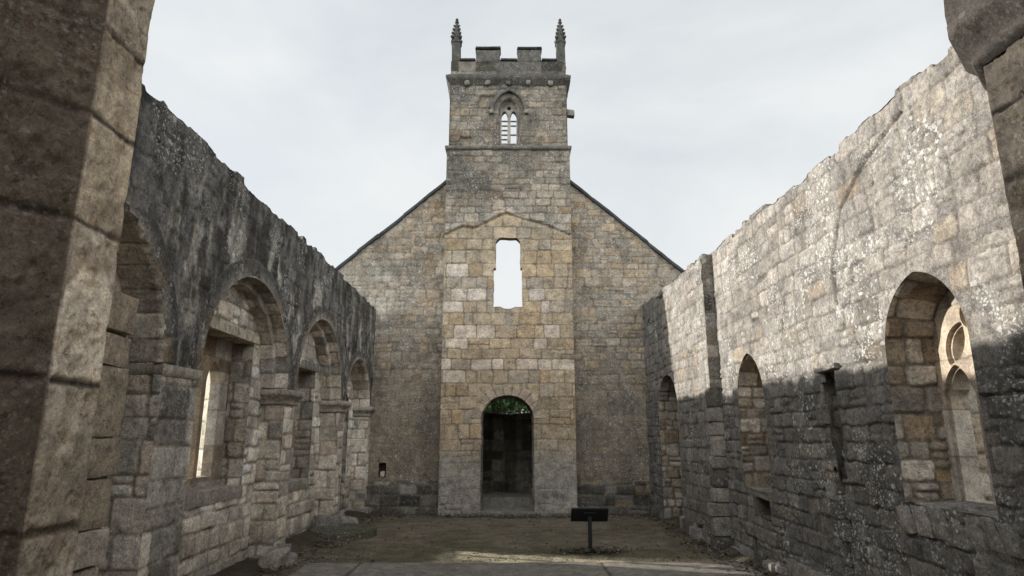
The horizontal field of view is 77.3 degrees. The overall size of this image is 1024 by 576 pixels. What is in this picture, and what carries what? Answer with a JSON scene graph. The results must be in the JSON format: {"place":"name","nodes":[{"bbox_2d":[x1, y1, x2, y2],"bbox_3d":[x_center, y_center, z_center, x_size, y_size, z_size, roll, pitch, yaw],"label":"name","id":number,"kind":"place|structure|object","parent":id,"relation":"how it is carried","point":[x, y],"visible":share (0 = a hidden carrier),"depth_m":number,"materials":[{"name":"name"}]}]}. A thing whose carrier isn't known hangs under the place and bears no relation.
{"place":"outdoors","nodes":[
{"label":"outdoors","id":0,"kind":"place"},
{"bbox_2d":[211,510,788,575],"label":"nave floor","id":1,"kind":"structure","parent":0,"point":[447,533],"depth_m":11.00,"materials":[{"name":"brown soil"}]},
{"bbox_2d":[257,546,289,570],"bbox_3d":[-3.346,3.808,8.933,0.417,0.320,0.470,-4,-13,15],"label":"fallen stone","id":2,"kind":"object","parent":1,"relation":"on","point":[275,557],"visible":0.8,"depth_m":8.79,"materials":[{"name":"stone"}]},
{"bbox_2d":[285,551,297,565],"bbox_3d":[-3.251,3.905,9.216,0.294,0.242,0.265,-8,-15,30],"label":"fallen stone","id":3,"kind":"object","parent":1,"relation":"on","point":[292,557],"visible":0.32,"depth_m":9.17,"materials":[{"name":"stone"}]},
{"bbox_2d":[309,523,376,540],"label":"stone plinth","id":4,"kind":"structure","parent":1,"relation":"on","point":[347,531],"depth_m":11.57,"materials":[{"name":"stone"}]},
{"bbox_2d":[336,515,358,523],"bbox_3d":[-3.283,4.669,12.708,0.359,0.362,0.553,-9,-16,34],"label":"fallen stone","id":5,"kind":"object","parent":1,"relation":"on","point":[347,519],"visible":0.39,"depth_m":12.61,"materials":[{"name":"stone"}]},
{"bbox_2d":[253,511,776,575],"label":"leaf litter","id":6,"kind":"object","parent":1,"relation":"on","point":[560,549],"visible":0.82,"depth_m":10.58,"materials":[{"name":"brown plant"}]},
{"bbox_2d":[309,546,732,561],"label":"moss tufts","id":7,"kind":"object","parent":1,"relation":"on","point":[518,555],"visible":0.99,"depth_m":9.58,"materials":[{"name":"green plant"}]},
{"bbox_2d":[272,513,771,574],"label":"pebbles","id":8,"kind":"object","parent":1,"relation":"on","point":[710,550],"visible":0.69,"depth_m":10.62,"materials":[{"name":"stone"}]},
{"bbox_2d":[571,508,608,552],"bbox_3d":[1.249,3.884,10.265,0.600,0.698,0.188,0,-13,0],"label":"lectern","id":9,"kind":"object","parent":1,"relation":"on","point":[589,515],"visible":0.88,"depth_m":10.27,"materials":[{"name":"black metal"}]},
{"bbox_2d":[288,562,763,575],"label":"paving","id":10,"kind":"structure","parent":0,"point":[529,569],"depth_m":8.62,"materials":[{"name":"stone"}]},
{"bbox_2d":[142,0,951,411],"label":"sky","id":11,"kind":"structure","parent":0,"point":[692,117],"materials":[{"name":"white"}]},
{"bbox_3d":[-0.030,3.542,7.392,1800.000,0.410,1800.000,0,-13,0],"label":"ground","id":12,"kind":"structure","parent":0,"visible":0},
{"bbox_2d":[72,84,375,575],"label":"nave wall","id":13,"kind":"structure","parent":12,"relation":"on","point":[235,410],"depth_m":7.97,"materials":[{"name":"stone"}]},
{"bbox_2d":[485,398,529,413],"bbox_3d":[-0.704,4.671,27.070,10.107,6.795,10.484,0,-13,0],"label":"tree","id":14,"kind":"object","parent":12,"relation":"on","point":[507,406],"visible":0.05,"depth_m":25.61,"materials":[{"name":"green plant"}]},
{"bbox_2d":[438,18,576,516],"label":"church tower","id":15,"kind":"structure","parent":12,"relation":"on","point":[519,192],"depth_m":16.21,"materials":[{"name":"stone"}]},
{"bbox_2d":[489,89,528,143],"bbox_3d":[-0.079,-4.544,17.278,1.048,1.599,0.523,0,-13,0],"label":"belfry window","id":16,"kind":"structure","parent":15,"relation":"in","point":[508,103],"depth_m":17.23,"materials":[{"name":"stone"}]},
{"bbox_2d":[336,180,684,513],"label":"gable wall","id":17,"kind":"structure","parent":12,"relation":"on","point":[622,273],"depth_m":16.06,"materials":[{"name":"stone"}]},
{"bbox_2d":[0,0,1023,575],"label":"chancel arch","id":18,"kind":"structure","parent":12,"relation":"on","point":[70,84],"depth_m":3.39,"materials":[{"name":"stone"}]},
{"bbox_2d":[642,46,1023,575],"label":"nave wall","id":19,"kind":"structure","parent":12,"relation":"on","point":[833,352],"depth_m":6.39,"materials":[{"name":"stone"}]},
{"bbox_2d":[659,375,683,518],"bbox_3d":[3.617,3.367,13.451,0.598,3.300,1.900,0,-13,0],"label":"blocked doorway","id":20,"kind":"structure","parent":19,"relation":"in","point":[668,407],"depth_m":14.20,"materials":[{"name":"stone"}]},
{"bbox_2d":[738,353,771,500],"bbox_3d":[3.774,1.949,9.366,0.519,2.178,1.300,0,-13,0],"label":"blocked window","id":21,"kind":"structure","parent":19,"relation":"in","point":[752,416],"depth_m":9.81,"materials":[{"name":"stone"}]},
{"bbox_2d":[885,271,1023,559],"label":"window","id":22,"kind":"structure","parent":19,"relation":"in","point":[943,453],"depth_m":5.77,"materials":[{"name":"stone"}]}
]}

